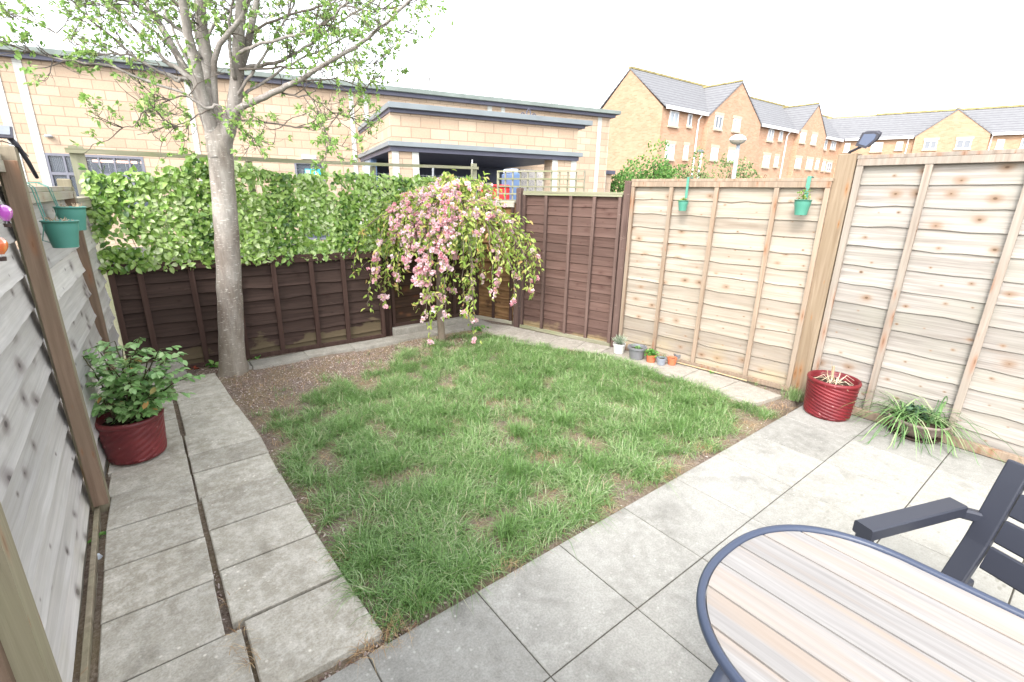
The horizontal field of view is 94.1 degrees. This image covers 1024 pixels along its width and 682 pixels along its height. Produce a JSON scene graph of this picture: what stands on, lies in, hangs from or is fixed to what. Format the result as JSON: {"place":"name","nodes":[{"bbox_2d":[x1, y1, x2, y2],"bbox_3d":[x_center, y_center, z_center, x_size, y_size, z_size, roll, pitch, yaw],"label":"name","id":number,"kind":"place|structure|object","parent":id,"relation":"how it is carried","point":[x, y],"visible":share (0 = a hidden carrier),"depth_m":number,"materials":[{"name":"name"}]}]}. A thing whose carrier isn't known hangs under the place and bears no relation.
{"place":"outdoors","nodes":[
{"label":"outdoors","id":0,"kind":"place"},
{"bbox_2d":[97,373,382,681],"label":"path","id":1,"kind":"structure","parent":0,"point":[160,622],"depth_m":1.95,"materials":[{"name":"grey stone"}]},
{"bbox_2d":[83,337,206,465],"bbox_3d":[-2.147,0.313,2.695,0.732,0.696,0.452,7,18,19],"label":"potted plant","id":2,"kind":"object","parent":1,"relation":"on","point":[130,428],"visible":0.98,"depth_m":2.61,"materials":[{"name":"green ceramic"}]},
{"bbox_2d":[0,44,620,248],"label":"community hall","id":3,"kind":"structure","parent":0,"point":[47,119],"depth_m":12.45,"materials":[{"name":"beige brick"}]},
{"bbox_2d":[44,153,78,195],"bbox_3d":[-11.905,-4.411,13.184,0.610,1.525,2.230,-7,19,-24],"label":"window","id":4,"kind":"structure","parent":3,"relation":"in","point":[61,163],"depth_m":12.23,"materials":[{"name":"grey glass"}]},
{"bbox_2d":[85,154,148,206],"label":"window","id":5,"kind":"structure","parent":3,"relation":"in","point":[121,161],"depth_m":12.94,"materials":[{"name":"grey glass"}]},
{"bbox_2d":[294,163,329,239],"bbox_3d":[-6.600,-4.599,15.653,0.830,2.508,2.227,-7,19,-24],"label":"window","id":6,"kind":"structure","parent":3,"relation":"in","point":[301,168],"depth_m":16.22,"materials":[{"name":"grey glass"}]},
{"bbox_2d":[247,318,490,369],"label":"edging path","id":7,"kind":"structure","parent":0,"point":[263,363],"depth_m":4.80,"materials":[{"name":"concrete"}]},
{"bbox_2d":[18,244,803,429],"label":"ground","id":8,"kind":"structure","parent":0,"point":[143,249],"depth_m":11.23,"materials":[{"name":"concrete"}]},
{"bbox_2d":[400,47,450,89],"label":"bare tree","id":9,"kind":"object","parent":8,"relation":"on","point":[429,77],"visible":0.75,"depth_m":41.71,"materials":[{"name":"white"}]},
{"bbox_2d":[481,184,509,199],"bbox_3d":[-0.210,-1.579,7.463,0.500,1.647,0.420,-7,19,-24],"label":"metal cabinet","id":10,"kind":"object","parent":8,"relation":"on","point":[501,196],"visible":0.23,"depth_m":7.07,"materials":[{"name":"red metal"}]},
{"bbox_2d":[485,66,527,99],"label":"bare tree","id":11,"kind":"object","parent":8,"relation":"on","point":[500,94],"visible":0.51,"depth_m":41.77,"materials":[{"name":"white"}]},
{"bbox_2d":[502,169,519,199],"bbox_3d":[-0.033,-1.675,7.401,0.130,1.874,0.400,-7,19,-24],"label":"metal cabinet","id":12,"kind":"object","parent":8,"relation":"on","point":[509,175],"visible":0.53,"depth_m":7.05,"materials":[{"name":"blue paint"}]},
{"bbox_2d":[605,170,615,191],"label":"wall","id":13,"kind":"structure","parent":8,"relation":"on","point":[609,173],"depth_m":19.25,"materials":[{"name":"beige brick"}]},
{"bbox_2d":[610,163,633,191],"bbox_3d":[4.584,-6.054,20.284,1.747,2.922,1.854,11,20,30],"label":"shrub","id":14,"kind":"object","parent":8,"relation":"on","point":[615,182],"visible":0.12,"depth_m":19.84,"materials":[{"name":"green plant"}]},
{"bbox_2d":[617,136,686,190],"bbox_3d":[7.050,-8.003,24.388,4.010,4.475,3.249,-12,21,-36],"label":"shrub","id":15,"kind":"object","parent":8,"relation":"on","point":[665,169],"visible":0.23,"depth_m":23.63,"materials":[{"name":"green plant"}]},
{"bbox_2d":[671,146,713,178],"bbox_3d":[8.382,-7.049,22.214,3.524,3.906,1.354,-12,21,-36],"label":"hedge","id":16,"kind":"object","parent":8,"relation":"on","point":[699,174],"visible":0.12,"depth_m":21.89,"materials":[{"name":"plant"}]},
{"bbox_2d":[697,149,703,175],"bbox_3d":[9.423,-7.760,24.466,0.360,3.854,0.140,-12,21,-36],"label":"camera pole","id":17,"kind":"object","parent":8,"relation":"on","point":[700,150],"visible":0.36,"depth_m":24.01,"materials":[{"name":"white metal"}]},
{"bbox_2d":[701,153,736,178],"bbox_3d":[9.667,-6.891,22.228,3.426,3.565,1.448,-12,21,-36],"label":"hedge","id":18,"kind":"object","parent":8,"relation":"on","point":[725,165],"visible":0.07,"depth_m":21.88,"materials":[{"name":"plant"}]},
{"bbox_2d":[599,66,843,191],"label":"apartment block","id":19,"kind":"structure","parent":8,"relation":"on","point":[685,119],"depth_m":42.02,"materials":[{"name":"beige brick"}]},
{"bbox_2d":[664,140,676,160],"bbox_3d":[13.019,-15.634,39.195,1.300,1.548,0.180,-11,21,-34],"label":"window","id":20,"kind":"structure","parent":19,"relation":"in","point":[670,149],"depth_m":39.22,"materials":[{"name":"white plastic"}]},
{"bbox_2d":[667,110,678,128],"bbox_3d":[13.108,-17.908,38.527,1.311,1.236,0.180,-11,21,-34],"label":"window","id":21,"kind":"structure","parent":19,"relation":"in","point":[674,115],"depth_m":38.50,"materials":[{"name":"white plastic"}]},
{"bbox_2d":[682,142,689,160],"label":"window","id":22,"kind":"structure","parent":19,"relation":"in","point":[686,144],"depth_m":40.37,"materials":[{"name":"white plastic"}]},
{"bbox_2d":[686,114,692,128],"bbox_3d":[14.820,-18.316,39.698,0.717,1.097,0.180,-11,21,-34],"label":"window","id":23,"kind":"structure","parent":19,"relation":"in","point":[689,120],"depth_m":39.68,"materials":[{"name":"white plastic"}]},
{"bbox_2d":[709,144,719,161],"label":"window","id":24,"kind":"structure","parent":19,"relation":"in","point":[714,148],"depth_m":41.96,"materials":[{"name":"white plastic"}]},
{"bbox_2d":[713,112,724,131],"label":"window","id":25,"kind":"structure","parent":19,"relation":"in","point":[719,116],"depth_m":41.22,"materials":[{"name":"white plastic"}]},
{"bbox_2d":[727,147,735,162],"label":"window","id":26,"kind":"structure","parent":19,"relation":"in","point":[731,153],"depth_m":43.46,"materials":[{"name":"white plastic"}]},
{"bbox_2d":[731,115,741,133],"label":"window","id":27,"kind":"structure","parent":19,"relation":"in","point":[737,119],"depth_m":42.82,"materials":[{"name":"white plastic"}]},
{"bbox_2d":[761,152,771,168],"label":"window","id":28,"kind":"structure","parent":19,"relation":"in","point":[766,158],"depth_m":47.93,"materials":[{"name":"white plastic"}]},
{"bbox_2d":[766,129,773,142],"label":"window","id":29,"kind":"structure","parent":19,"relation":"in","point":[770,135],"depth_m":47.26,"materials":[{"name":"white plastic"}]},
{"bbox_2d":[773,154,779,167],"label":"window","id":30,"kind":"structure","parent":19,"relation":"in","point":[777,156],"depth_m":49.07,"materials":[{"name":"white plastic"}]},
{"bbox_2d":[777,131,783,142],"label":"window","id":31,"kind":"structure","parent":19,"relation":"in","point":[781,132],"depth_m":48.43,"materials":[{"name":"white plastic"}]},
{"bbox_2d":[794,155,802,169],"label":"window","id":32,"kind":"structure","parent":19,"relation":"in","point":[798,158],"depth_m":50.86,"materials":[{"name":"white plastic"}]},
{"bbox_2d":[799,129,807,144],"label":"window","id":33,"kind":"structure","parent":19,"relation":"in","point":[803,132],"depth_m":50.10,"materials":[{"name":"white plastic"}]},
{"bbox_2d":[805,156,813,170],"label":"window","id":34,"kind":"structure","parent":19,"relation":"in","point":[809,163],"depth_m":52.32,"materials":[{"name":"white plastic"}]},
{"bbox_2d":[810,132,817,145],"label":"window","id":35,"kind":"structure","parent":19,"relation":"in","point":[814,134],"depth_m":51.56,"materials":[{"name":"white plastic"}]},
{"bbox_2d":[814,157,820,170],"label":"window","id":36,"kind":"structure","parent":19,"relation":"in","point":[817,159],"depth_m":53.37,"materials":[{"name":"white plastic"}]},
{"bbox_2d":[821,159,826,171],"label":"window","id":37,"kind":"structure","parent":19,"relation":"in","point":[824,160],"depth_m":55.31,"materials":[{"name":"white plastic"}]},
{"bbox_2d":[823,139,827,150],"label":"window","id":38,"kind":"structure","parent":19,"relation":"in","point":[826,141],"depth_m":54.34,"materials":[{"name":"white plastic"}]},
{"bbox_2d":[825,160,832,172],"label":"window","id":39,"kind":"structure","parent":19,"relation":"in","point":[829,162],"depth_m":56.10,"materials":[{"name":"white plastic"}]},
{"bbox_2d":[829,141,836,150],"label":"window","id":40,"kind":"structure","parent":19,"relation":"in","point":[833,143],"depth_m":55.43,"materials":[{"name":"white plastic"}]},
{"bbox_2d":[729,134,746,177],"bbox_3d":[8.977,-6.322,19.541,0.660,3.982,0.660,-12,21,-36],"label":"street lamp","id":41,"kind":"object","parent":8,"relation":"on","point":[737,140],"visible":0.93,"depth_m":19.05,"materials":[{"name":"white metal"}]},
{"bbox_2d":[731,156,766,177],"bbox_3d":[10.995,-6.745,22.265,3.246,3.471,1.428,-12,21,-36],"label":"hedge","id":42,"kind":"object","parent":8,"relation":"on","point":[744,174],"visible":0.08,"depth_m":22.03,"materials":[{"name":"green plant"}]},
{"bbox_2d":[827,104,1023,177],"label":"apartment block","id":43,"kind":"structure","parent":8,"relation":"on","point":[972,129],"depth_m":51.63,"materials":[{"name":"yellow brick"}]},
{"bbox_2d":[842,143,850,152],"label":"window","id":44,"kind":"structure","parent":43,"relation":"in","point":[847,145],"depth_m":56.05,"materials":[{"name":"white plastic"}]},
{"bbox_2d":[869,142,882,152],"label":"window","id":45,"kind":"structure","parent":43,"relation":"in","point":[876,147],"depth_m":54.49,"materials":[{"name":"white plastic"}]},
{"bbox_2d":[894,141,903,150],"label":"window","id":46,"kind":"structure","parent":43,"relation":"in","point":[899,144],"depth_m":53.36,"materials":[{"name":"white plastic"}]},
{"bbox_2d":[921,138,939,150],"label":"window","id":47,"kind":"structure","parent":43,"relation":"in","point":[930,144],"depth_m":51.53,"materials":[{"name":"white plastic"}]},
{"bbox_2d":[953,136,974,150],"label":"window","id":48,"kind":"structure","parent":43,"relation":"in","point":[963,143],"depth_m":50.04,"materials":[{"name":"white plastic"}]},
{"bbox_2d":[993,139,1004,149],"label":"window","id":49,"kind":"structure","parent":43,"relation":"in","point":[1000,142],"depth_m":48.86,"materials":[{"name":"white plastic"}]},
{"bbox_2d":[1018,138,1023,148],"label":"window","id":50,"kind":"structure","parent":43,"relation":"in","point":[1022,142],"depth_m":47.97,"materials":[{"name":"white plastic"}]},
{"bbox_2d":[72,312,802,681],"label":"soil","id":51,"kind":"structure","parent":0,"point":[246,404],"depth_m":2.91,"materials":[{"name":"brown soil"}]},
{"bbox_2d":[0,640,15,681],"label":"garden fence","id":52,"kind":"object","parent":51,"relation":"on","point":[6,674],"depth_m":0.97,"materials":[{"name":"wood"}]},
{"bbox_2d":[0,502,61,681],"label":"fence post","id":53,"kind":"object","parent":51,"relation":"on","point":[26,647],"visible":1,"depth_m":0.99,"materials":[{"name":"beige wood"}]},
{"bbox_2d":[0,155,100,681],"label":"garden fence","id":54,"kind":"object","parent":51,"relation":"on","point":[45,502],"visible":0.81,"depth_m":1.66,"materials":[{"name":"grey wood"}]},
{"bbox_2d":[0,237,7,260],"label":"balloon ornament","id":55,"kind":"object","parent":54,"relation":"hanging from","point":[3,245],"visible":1,"depth_m":1.37,"materials":[{"name":"orange glass"}]},
{"bbox_2d":[0,200,12,226],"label":"balloon ornament","id":56,"kind":"object","parent":54,"relation":"hanging from","point":[6,212],"visible":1,"depth_m":1.50,"materials":[{"name":"purple glass"}]},
{"bbox_2d":[0,186,108,477],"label":"garden fence","id":57,"kind":"object","parent":51,"relation":"on","point":[73,292],"visible":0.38,"depth_m":2.57,"materials":[{"name":"grey wood"}]},
{"bbox_2d":[27,182,78,247],"bbox_3d":[-2.024,-0.548,2.078,0.199,0.278,0.133,-12,21,-36],"label":"hanging bucket","id":58,"kind":"object","parent":57,"relation":"hanging from","point":[63,233],"visible":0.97,"depth_m":2.08,"materials":[{"name":"green plastic"}]},
{"bbox_2d":[28,182,86,230],"bbox_3d":[-2.284,-0.677,2.401,0.214,0.232,0.133,-12,21,-36],"label":"hanging bucket","id":59,"kind":"object","parent":57,"relation":"hanging from","point":[76,212],"visible":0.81,"depth_m":2.40,"materials":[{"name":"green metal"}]},
{"bbox_2d":[0,145,110,514],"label":"fence post","id":60,"kind":"object","parent":51,"relation":"on","point":[14,186],"visible":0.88,"depth_m":2.02,"materials":[{"name":"brown wood"}]},
{"bbox_2d":[0,125,38,178],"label":"solar light","id":61,"kind":"object","parent":60,"relation":"attached to","point":[7,132],"visible":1,"depth_m":1.89,"materials":[{"name":"black plastic"}]},
{"bbox_2d":[56,179,122,396],"bbox_3d":[-2.787,-0.238,3.179,0.066,1.600,0.100,-12,21,-36],"label":"fence post","id":62,"kind":"object","parent":51,"relation":"on","point":[89,277],"visible":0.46,"depth_m":3.10,"materials":[{"name":"brown wood"}]},
{"bbox_2d":[87,531,105,542],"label":"weed","id":63,"kind":"object","parent":51,"relation":"on","point":[100,533],"visible":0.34,"depth_m":2.17,"materials":[{"name":"green plant"}]},
{"bbox_2d":[76,196,126,383],"bbox_3d":[-3.000,-0.278,3.493,0.082,1.486,0.681,-10,21,-33],"label":"garden fence","id":64,"kind":"object","parent":51,"relation":"on","point":[105,300],"visible":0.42,"depth_m":3.51,"materials":[{"name":"grey wood"}]},
{"bbox_2d":[138,358,186,378],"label":"stacked blocks","id":65,"kind":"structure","parent":51,"relation":"on","point":[176,365],"depth_m":3.88,"materials":[{"name":"concrete"}]},
{"bbox_2d":[205,360,218,367],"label":"weed","id":66,"kind":"object","parent":51,"relation":"on","point":[212,362],"visible":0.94,"depth_m":4.19,"materials":[{"name":"green plant"}]},
{"bbox_2d":[0,0,453,377],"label":"tree","id":67,"kind":"object","parent":51,"relation":"on","point":[200,74],"visible":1,"depth_m":3.44,"materials":[{"name":"grey plant"}]},
{"bbox_2d":[106,251,385,375],"bbox_3d":[-2.263,-0.318,4.441,2.210,0.936,0.075,-11,21,-35],"label":"garden fence","id":68,"kind":"object","parent":51,"relation":"on","point":[300,303],"visible":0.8,"depth_m":4.40,"materials":[{"name":"brown wood"}]},
{"bbox_2d":[64,145,478,362],"bbox_3d":[-1.856,-0.898,4.793,3.610,1.850,0.083,-12,21,-36],"label":"trellis","id":69,"kind":"object","parent":51,"relation":"on","point":[75,153],"visible":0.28,"depth_m":3.87,"materials":[{"name":"brown wood"}]},
{"bbox_2d":[78,153,476,274],"bbox_3d":[-1.780,-1.212,4.530,3.487,0.947,0.192,-12,21,-36],"label":"leaf screen","id":70,"kind":"object","parent":69,"relation":"hanging from","point":[261,238],"visible":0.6,"depth_m":4.07,"materials":[{"name":"green plant"}]},
{"bbox_2d":[262,348,496,427],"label":"fallen petals","id":71,"kind":"object","parent":51,"relation":"on","point":[371,371],"visible":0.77,"depth_m":4.25,"materials":[{"name":"plant"}]},
{"bbox_2d":[381,256,392,335],"bbox_3d":[-1.373,-0.529,5.157,0.085,1.050,0.090,-12,21,-36],"label":"fence post","id":72,"kind":"object","parent":51,"relation":"on","point":[388,321],"visible":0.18,"depth_m":5.17,"materials":[{"name":"brown wood"}]},
{"bbox_2d":[392,315,474,335],"bbox_3d":[-0.912,-0.181,5.594,1.050,0.105,0.130,-12,21,-36],"label":"concrete step","id":73,"kind":"object","parent":51,"relation":"on","point":[407,329],"visible":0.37,"depth_m":5.43,"materials":[{"name":"grey concrete"}]},
{"bbox_2d":[389,245,475,326],"bbox_3d":[-0.894,-0.670,5.527,1.130,0.886,0.075,-12,21,-36],"label":"garden fence","id":74,"kind":"object","parent":73,"relation":"on","point":[403,312],"visible":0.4,"depth_m":5.45,"materials":[{"name":"brown wood"}]},
{"bbox_2d":[349,169,543,346],"bbox_3d":[-0.708,-0.800,4.815,2.063,1.785,0.841,3,17,5],"label":"cherry tree","id":75,"kind":"object","parent":51,"relation":"on","point":[444,211],"visible":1,"depth_m":4.66,"materials":[{"name":"pink plant"}]},
{"bbox_2d":[188,333,764,681],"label":"bark chips","id":76,"kind":"object","parent":51,"relation":"on","point":[219,595],"visible":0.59,"depth_m":3.84,"materials":[{"name":"brown wood"}]},
{"bbox_2d":[470,323,488,331],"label":"weed","id":77,"kind":"object","parent":51,"relation":"on","point":[477,328],"visible":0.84,"depth_m":5.52,"materials":[{"name":"green plant"}]},
{"bbox_2d":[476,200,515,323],"bbox_3d":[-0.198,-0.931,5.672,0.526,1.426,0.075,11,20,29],"label":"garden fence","id":78,"kind":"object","parent":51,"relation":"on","point":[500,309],"visible":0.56,"depth_m":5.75,"materials":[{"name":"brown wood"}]},
{"bbox_2d":[490,199,515,311],"bbox_3d":[-0.196,-1.052,6.089,0.600,1.452,0.060,-9,20,-29],"label":"garden fence","id":79,"kind":"object","parent":51,"relation":"on","point":[515,227],"depth_m":6.03,"materials":[{"name":"brown wood"}]},
{"bbox_2d":[497,170,585,199],"bbox_3d":[0.325,-1.695,5.915,1.168,0.800,0.031,9,19,25],"label":"trellis","id":80,"kind":"object","parent":79,"relation":"attached to","point":[535,179],"visible":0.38,"depth_m":5.82,"materials":[{"name":"brown wood"}]},
{"bbox_2d":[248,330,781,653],"bbox_3d":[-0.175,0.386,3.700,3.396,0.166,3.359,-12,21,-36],"label":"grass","id":81,"kind":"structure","parent":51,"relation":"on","point":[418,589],"depth_m":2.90,"materials":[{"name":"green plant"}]},
{"bbox_2d":[513,188,523,327],"bbox_3d":[0.074,-0.914,5.511,0.060,1.635,0.060,13,21,34],"label":"fence post","id":82,"kind":"object","parent":51,"relation":"on","point":[519,209],"visible":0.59,"depth_m":5.50,"materials":[{"name":"brown wood"}]},
{"bbox_2d":[520,191,623,345],"bbox_3d":[0.595,-0.799,5.145,1.173,1.556,0.075,13,21,34],"label":"garden fence","id":83,"kind":"object","parent":51,"relation":"on","point":[575,236],"visible":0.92,"depth_m":5.09,"materials":[{"name":"brown wood"}]},
{"bbox_2d":[611,181,631,346],"bbox_3d":[1.103,-0.711,4.793,0.065,1.710,0.065,13,21,34],"label":"fence post","id":84,"kind":"object","parent":51,"relation":"on","point":[622,253],"visible":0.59,"depth_m":4.73,"materials":[{"name":"brown wood"}]},
{"bbox_2d":[618,178,833,390],"bbox_3d":[1.725,-0.559,4.220,1.627,1.666,0.075,16,23,40],"label":"garden fence","id":85,"kind":"object","parent":51,"relation":"on","point":[718,275],"visible":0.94,"depth_m":4.11,"materials":[{"name":"beige wood"}]},
{"bbox_2d":[677,177,692,210],"bbox_3d":[1.511,-1.279,4.146,0.100,0.280,0.163,16,23,40],"label":"hanging bucket","id":86,"kind":"object","parent":85,"relation":"hanging from","point":[682,203],"visible":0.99,"depth_m":4.12,"materials":[{"name":"green metal"}]},
{"bbox_2d":[794,176,813,214],"bbox_3d":[2.183,-1.075,3.526,0.120,0.276,0.187,32,35,59],"label":"hanging bucket","id":87,"kind":"object","parent":85,"relation":"hanging from","point":[802,206],"visible":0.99,"depth_m":3.51,"materials":[{"name":"green metal"}]},
{"bbox_2d":[779,386,804,401],"bbox_3d":[2.273,0.400,3.822,0.364,0.126,0.302,-12,21,-36],"label":"grass tuft","id":88,"kind":"object","parent":51,"relation":"on","point":[794,396],"visible":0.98,"depth_m":3.80,"materials":[{"name":"green plant"}]},
{"bbox_2d":[789,153,861,402],"bbox_3d":[2.381,-0.425,3.654,0.100,1.885,0.120,-12,21,-36],"label":"fence post","id":89,"kind":"object","parent":51,"relation":"on","point":[842,182],"visible":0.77,"depth_m":3.58,"materials":[{"name":"beige wood"}]},
{"bbox_2d":[848,131,881,153],"bbox_3d":[2.410,-1.356,3.269,0.079,0.158,0.193,-7,19,-25],"label":"solar light","id":90,"kind":"object","parent":89,"relation":"attached to","point":[867,139],"visible":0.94,"depth_m":3.23,"materials":[{"name":"black plastic"}]},
{"bbox_2d":[812,149,1023,456],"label":"garden fence","id":91,"kind":"object","parent":51,"relation":"on","point":[925,300],"visible":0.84,"depth_m":3.10,"materials":[{"name":"beige wood"}]},
{"bbox_2d":[0,0,1023,116],"label":"sky","id":92,"kind":"structure","parent":0,"point":[849,57],"materials":[{"name":"white"}]},
{"bbox_2d":[481,324,780,405],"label":"side path","id":93,"kind":"structure","parent":0,"point":[752,393],"depth_m":4.37,"materials":[{"name":"beige concrete"}]},
{"bbox_2d":[612,334,626,353],"bbox_3d":[1.070,0.023,4.740,0.162,0.196,0.162,0,17,-3],"label":"plant pot","id":94,"kind":"object","parent":93,"relation":"on","point":[619,344],"visible":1,"depth_m":4.72,"materials":[{"name":"white ceramic"}]},
{"bbox_2d":[628,343,646,359],"bbox_3d":[1.207,0.102,4.603,0.184,0.132,0.184,-12,21,-36],"label":"plant pot","id":95,"kind":"object","parent":93,"relation":"on","point":[636,352],"visible":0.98,"depth_m":4.56,"materials":[{"name":"grey plastic"}]},
{"bbox_2d":[644,348,659,362],"bbox_3d":[1.311,0.136,4.499,0.131,0.132,0.143,-12,21,-36],"label":"plant pot","id":96,"kind":"object","parent":93,"relation":"on","point":[651,355],"visible":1,"depth_m":4.48,"materials":[{"name":"ceramic"}]},
{"bbox_2d":[657,352,667,365],"bbox_3d":[1.394,0.152,4.439,0.090,0.139,0.090,-12,21,-36],"label":"plant pot","id":97,"kind":"object","parent":93,"relation":"on","point":[661,360],"visible":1,"depth_m":4.43,"materials":[{"name":"grey ceramic"}]},
{"bbox_2d":[667,356,676,365],"bbox_3d":[1.496,0.186,4.455,0.088,0.070,0.088,-12,21,-36],"label":"plant pot","id":98,"kind":"object","parent":93,"relation":"on","point":[672,360],"visible":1,"depth_m":4.43,"materials":[{"name":"ceramic"}]},
{"bbox_2d":[676,362,746,380],"bbox_3d":[1.770,0.265,4.303,0.669,0.015,0.010,17,23,41],"label":"garden cane","id":99,"kind":"object","parent":93,"relation":"on","point":[712,371],"visible":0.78,"depth_m":4.27,"materials":[{"name":"brown wood"}]},
{"bbox_2d":[321,405,1023,681],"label":"patio","id":100,"kind":"structure","parent":0,"point":[553,610],"depth_m":2.10,"materials":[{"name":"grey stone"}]},
{"bbox_2d":[803,366,861,421],"bbox_3d":[2.344,0.339,3.490,0.340,0.420,0.340,-12,21,-36],"label":"red pot","id":101,"kind":"object","parent":100,"relation":"on","point":[828,394],"visible":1,"depth_m":3.42,"materials":[{"name":"ceramic"}]},
{"bbox_2d":[696,524,1023,681],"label":"garden table","id":102,"kind":"object","parent":100,"relation":"on","point":[791,603],"visible":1,"depth_m":1.04,"materials":[{"name":"brown wood"}]},
{"bbox_2d":[839,390,1020,466],"bbox_3d":[2.648,0.531,3.084,0.647,0.304,1.009,-12,21,-36],"label":"plant","id":103,"kind":"object","parent":100,"relation":"on","point":[910,421],"visible":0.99,"depth_m":3.14,"materials":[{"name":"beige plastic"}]},
{"bbox_2d":[851,406,1023,463],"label":"gravel board","id":104,"kind":"object","parent":100,"relation":"on","point":[1004,456],"visible":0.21,"depth_m":3.06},
{"bbox_2d":[852,459,1023,594],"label":"garden chair","id":105,"kind":"object","parent":100,"relation":"on","point":[990,525],"visible":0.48,"depth_m":1.45,"materials":[{"name":"grey paint"}]}
]}

